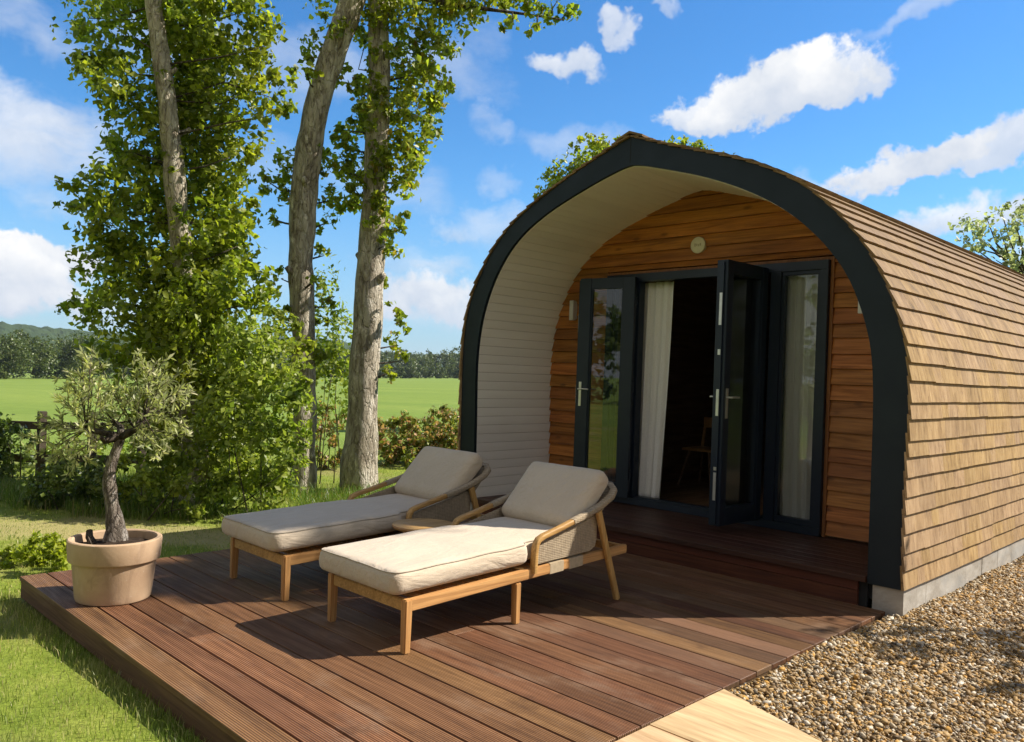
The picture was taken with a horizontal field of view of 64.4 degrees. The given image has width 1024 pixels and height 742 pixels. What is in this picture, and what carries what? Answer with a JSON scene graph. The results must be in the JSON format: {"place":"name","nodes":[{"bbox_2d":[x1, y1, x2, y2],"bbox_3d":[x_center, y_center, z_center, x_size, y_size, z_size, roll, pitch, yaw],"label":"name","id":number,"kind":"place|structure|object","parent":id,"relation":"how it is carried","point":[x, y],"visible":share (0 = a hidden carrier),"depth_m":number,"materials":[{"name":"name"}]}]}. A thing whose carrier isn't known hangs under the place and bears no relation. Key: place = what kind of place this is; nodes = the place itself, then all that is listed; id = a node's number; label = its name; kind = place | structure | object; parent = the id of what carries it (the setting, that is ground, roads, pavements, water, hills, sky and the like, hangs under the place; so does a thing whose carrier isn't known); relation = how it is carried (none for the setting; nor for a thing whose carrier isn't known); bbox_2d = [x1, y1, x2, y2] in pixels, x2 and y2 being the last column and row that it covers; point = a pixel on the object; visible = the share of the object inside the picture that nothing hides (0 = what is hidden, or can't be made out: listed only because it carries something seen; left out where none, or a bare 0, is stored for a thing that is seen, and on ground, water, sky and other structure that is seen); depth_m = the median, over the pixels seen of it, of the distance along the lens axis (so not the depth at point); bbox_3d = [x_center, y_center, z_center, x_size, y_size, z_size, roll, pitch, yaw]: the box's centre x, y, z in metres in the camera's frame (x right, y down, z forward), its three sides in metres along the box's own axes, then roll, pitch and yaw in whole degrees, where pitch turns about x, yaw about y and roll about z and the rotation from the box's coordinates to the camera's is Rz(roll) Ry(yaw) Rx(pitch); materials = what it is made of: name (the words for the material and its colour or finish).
{"place":"outdoors","nodes":[
{"label":"outdoors","id":0,"kind":"place"},
{"bbox_2d":[0,321,350,358],"bbox_3d":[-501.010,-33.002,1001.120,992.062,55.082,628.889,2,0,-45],"label":"hill","id":1,"kind":"structure","parent":0,"point":[31,330],"depth_m":1008.29,"materials":[{"name":"green plant"}]},
{"bbox_2d":[0,467,394,520],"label":"long grass","id":2,"kind":"structure","parent":0,"point":[79,507],"depth_m":9.68,"materials":[{"name":"green plant"}]},
{"bbox_2d":[381,352,454,369],"bbox_3d":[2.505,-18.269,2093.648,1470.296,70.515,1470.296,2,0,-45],"label":"hill","id":3,"kind":"structure","parent":0,"point":[421,357],"depth_m":2026.44,"materials":[{"name":"green plant"}]},
{"bbox_2d":[0,366,871,741],"bbox_3d":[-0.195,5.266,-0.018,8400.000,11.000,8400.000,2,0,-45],"label":"ground","id":4,"kind":"structure","parent":0,"point":[26,398],"depth_m":8.15,"materials":[{"name":"green plant"}]},
{"bbox_2d":[0,411,38,485],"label":"shrub","id":5,"kind":"object","parent":4,"relation":"on","point":[7,444],"visible":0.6,"depth_m":11.52,"materials":[{"name":"green plant"}]},
{"bbox_2d":[0,528,67,573],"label":"garden plant","id":6,"kind":"object","parent":4,"relation":"on","point":[55,557],"visible":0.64,"depth_m":6.73,"materials":[{"name":"green plant"}]},
{"bbox_2d":[18,455,123,509],"bbox_3d":[-5.022,1.345,9.518,1.337,0.800,0.946,2,0,12],"label":"shrub","id":7,"kind":"object","parent":4,"relation":"on","point":[58,485],"visible":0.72,"depth_m":9.41,"materials":[{"name":"green plant"}]},
{"bbox_2d":[2,411,146,477],"bbox_3d":[-6.949,1.128,11.985,2.960,1.093,0.178,2,0,-8],"label":"rail fence","id":8,"kind":"object","parent":4,"relation":"on","point":[38,458],"visible":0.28,"depth_m":11.96,"materials":[{"name":"brown wood"}]},
{"bbox_2d":[18,434,132,470],"bbox_3d":[-7.042,1.282,13.198,1.847,0.864,1.150,2,0,17],"label":"shrub","id":9,"kind":"object","parent":4,"relation":"on","point":[100,449],"visible":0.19,"depth_m":13.17,"materials":[{"name":"green plant"}]},
{"bbox_2d":[0,587,209,741],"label":"long grass","id":10,"kind":"structure","parent":4,"relation":"on","point":[68,644],"depth_m":4.57,"materials":[{"name":"green plant"}]},
{"bbox_2d":[116,426,208,520],"bbox_3d":[-4.052,1.185,9.293,0.808,1.201,1.352,2,0,-45],"label":"shrub","id":11,"kind":"object","parent":4,"relation":"on","point":[176,487],"visible":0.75,"depth_m":9.24,"materials":[{"name":"green plant"}]},
{"bbox_2d":[0,329,333,378],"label":"woodland","id":12,"kind":"object","parent":4,"relation":"on","point":[16,354],"visible":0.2,"depth_m":209.16,"materials":[{"name":"green plant"}]},
{"bbox_2d":[49,0,311,505],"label":"ivy tree","id":13,"kind":"object","parent":4,"relation":"on","point":[189,294],"visible":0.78,"depth_m":10.06,"materials":[{"name":"green plant"}]},
{"bbox_2d":[165,307,316,514],"bbox_3d":[-3.135,0.494,9.716,1.594,2.597,2.338,2,0,-45],"label":"elder shrub","id":14,"kind":"object","parent":4,"relation":"on","point":[244,423],"visible":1,"depth_m":9.43,"materials":[{"name":"green plant"}]},
{"bbox_2d":[258,260,352,483],"bbox_3d":[-2.996,0.020,12.448,1.296,3.438,1.802,2,0,-45],"label":"sapling","id":15,"kind":"object","parent":4,"relation":"on","point":[324,366],"visible":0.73,"depth_m":12.37,"materials":[{"name":"green plant"}]},
{"bbox_2d":[315,401,347,471],"bbox_3d":[-3.213,1.123,14.044,0.636,1.346,0.994,2,0,-45],"label":"shrub","id":16,"kind":"object","parent":4,"relation":"on","point":[331,435],"visible":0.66,"depth_m":13.95,"materials":[{"name":"green plant"}]},
{"bbox_2d":[247,0,417,492],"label":"bare trunk tree","id":17,"kind":"object","parent":4,"relation":"on","point":[309,155],"visible":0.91,"depth_m":11.37,"materials":[{"name":"grey plant"}]},
{"bbox_2d":[262,342,460,377],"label":"woodland","id":18,"kind":"object","parent":4,"relation":"on","point":[430,359],"visible":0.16,"depth_m":483.26,"materials":[{"name":"green plant"}]},
{"bbox_2d":[322,361,459,377],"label":"hedgerow","id":19,"kind":"object","parent":4,"relation":"on","point":[413,371],"visible":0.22,"depth_m":376.25,"materials":[{"name":"green plant"}]},
{"bbox_2d":[377,409,432,469],"bbox_3d":[-2.063,1.301,15.012,1.196,1.211,1.518,2,0,0],"label":"shrub","id":20,"kind":"object","parent":4,"relation":"on","point":[393,450],"visible":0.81,"depth_m":14.94,"materials":[{"name":"green plant"}]},
{"bbox_2d":[410,403,458,459],"bbox_3d":[-1.115,1.452,15.829,1.956,1.721,1.498,2,0,-45],"label":"shrub","id":21,"kind":"object","parent":4,"relation":"on","point":[442,435],"visible":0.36,"depth_m":15.38,"materials":[{"name":"green plant"}]},
{"bbox_2d":[321,0,581,492],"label":"straight tree","id":22,"kind":"object","parent":4,"relation":"on","point":[374,111],"visible":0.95,"depth_m":11.55,"materials":[{"name":"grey plant"}]},
{"bbox_2d":[20,518,884,741],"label":"deck","id":23,"kind":"structure","parent":4,"relation":"on","point":[205,644],"depth_m":4.72,"materials":[{"name":"brown wood"}]},
{"bbox_2d":[66,529,162,606],"bbox_3d":[-2.673,1.317,5.467,0.582,0.407,0.582,2,0,-45],"label":"flower pot","id":24,"kind":"object","parent":23,"relation":"on","point":[105,574],"visible":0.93,"depth_m":5.26,"materials":[{"name":"ceramic"}]},
{"bbox_2d":[17,345,196,544],"bbox_3d":[-2.715,0.514,5.524,1.296,1.375,0.831,2,0,7],"label":"olive tree","id":25,"kind":"object","parent":24,"relation":"in","point":[116,529],"visible":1,"depth_m":5.47,"materials":[{"name":"green plant"}]},
{"bbox_2d":[221,446,490,600],"bbox_3d":[-1.127,1.121,6.472,2.125,0.938,0.879,2,0,-45],"label":"sun lounger","id":26,"kind":"object","parent":23,"relation":"on","point":[437,483],"visible":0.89,"depth_m":6.20,"materials":[{"name":"beige fabric"}]},
{"bbox_2d":[392,518,451,532],"bbox_3d":[-0.659,1.361,5.984,0.464,0.477,0.464,2,0,-45],"label":"side table","id":27,"kind":"object","parent":23,"relation":"on","point":[407,525],"visible":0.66,"depth_m":5.96,"materials":[{"name":"brown wood"}]},
{"bbox_2d":[319,461,626,654],"bbox_3d":[-0.185,1.153,5.527,2.125,0.938,0.879,2,0,-45],"label":"sun lounger","id":28,"kind":"object","parent":23,"relation":"on","point":[546,518],"visible":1,"depth_m":5.27,"materials":[{"name":"beige fabric"}]},
{"bbox_2d":[532,132,734,198],"bbox_3d":[3.468,-2.763,25.005,6.258,9.700,3.038,2,0,3],"label":"garden tree","id":29,"kind":"object","parent":4,"relation":"on","point":[596,147],"visible":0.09,"depth_m":24.95,"materials":[{"name":"green plant"}]},
{"bbox_2d":[457,131,1023,616],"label":"camping pod","id":30,"kind":"object","parent":4,"relation":"on","point":[917,481],"visible":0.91,"depth_m":7.62,"materials":[{"name":"brown wood"}]},
{"bbox_2d":[569,300,577,319],"bbox_3d":[0.721,-0.710,9.562,0.080,0.230,0.060,2,0,-45],"label":"wall light","id":31,"kind":"object","parent":30,"relation":"attached to","point":[573,310],"visible":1,"depth_m":9.53,"materials":[{"name":"silver metal"}]},
{"bbox_2d":[573,277,637,497],"bbox_3d":[1.027,0.170,9.009,0.708,2.400,0.195,2,0,32],"label":"door","id":32,"kind":"structure","parent":30,"relation":"in","point":[628,285],"depth_m":8.89,"materials":[{"name":"black metal"}]},
{"bbox_2d":[607,289,618,481],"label":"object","id":33,"kind":"structure","parent":30,"relation":"in","point":[616,291],"depth_m":9.12,"materials":[{"name":"white fabric"}]},
{"bbox_2d":[638,281,673,498],"bbox_3d":[1.468,0.226,8.998,0.094,2.400,0.673,2,0,-45],"label":"curtain","id":34,"kind":"object","parent":30,"relation":"hanging from","point":[658,308],"visible":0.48,"depth_m":8.90,"materials":[{"name":"white fabric"}]},
{"bbox_2d":[677,417,711,488],"bbox_3d":[2.529,1.049,10.556,0.577,0.882,0.505,2,0,-45],"label":"chair","id":35,"kind":"object","parent":30,"relation":"on","point":[702,448],"visible":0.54,"depth_m":10.53,"materials":[{"name":"brown wood"}]},
{"bbox_2d":[691,237,706,253],"bbox_3d":[1.929,-1.300,8.409,0.046,0.170,0.170,2,0,-45],"label":"wall plaque","id":36,"kind":"object","parent":30,"relation":"attached to","point":[698,245],"depth_m":8.39,"materials":[{"name":"beige plastic"}]},
{"bbox_2d":[708,259,768,525],"bbox_3d":[2.109,0.205,7.577,0.738,2.400,0.243,2,0,-45],"label":"door","id":37,"kind":"structure","parent":30,"relation":"in","point":[742,288],"depth_m":7.56,"materials":[{"name":"black metal"}]},
{"bbox_2d":[774,270,820,526],"bbox_3d":[2.678,0.245,7.597,0.065,2.358,0.379,2,0,-45],"label":"window","id":38,"kind":"structure","parent":30,"relation":"in","point":[781,518],"depth_m":7.69,"materials":[{"name":"black metal"}]},
{"bbox_2d":[779,274,817,518],"bbox_3d":[2.743,0.269,7.699,0.093,2.400,0.591,2,0,-45],"label":"curtain","id":39,"kind":"object","parent":30,"relation":"hanging from","point":[798,396],"visible":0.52,"depth_m":7.72,"materials":[{"name":"white fabric"}]},
{"bbox_2d":[858,302,861,313],"bbox_3d":[3.100,-0.621,7.177,0.080,0.230,0.060,2,0,-45],"label":"wall light","id":40,"kind":"object","parent":30,"relation":"attached to","point":[859,310],"visible":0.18,"depth_m":7.16,"materials":[{"name":"silver metal"}]},
{"bbox_2d":[947,199,1023,273],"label":"garden tree","id":41,"kind":"object","parent":4,"relation":"on","point":[1003,254],"visible":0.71,"depth_m":25.63,"materials":[{"name":"green plant"}]},
{"bbox_2d":[0,0,1023,353],"label":"sky","id":42,"kind":"structure","parent":0,"point":[911,112],"materials":[{"name":"blue"}]},
{"bbox_2d":[615,689,820,741],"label":"path","id":43,"kind":"structure","parent":0,"point":[723,715],"depth_m":3.79,"materials":[{"name":"beige wood"}]},
{"bbox_2d":[728,553,1023,741],"bbox_3d":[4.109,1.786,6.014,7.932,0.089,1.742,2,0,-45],"label":"gravel","id":44,"kind":"structure","parent":0,"point":[945,698],"depth_m":4.54,"materials":[{"name":"beige gravel"}]}
]}

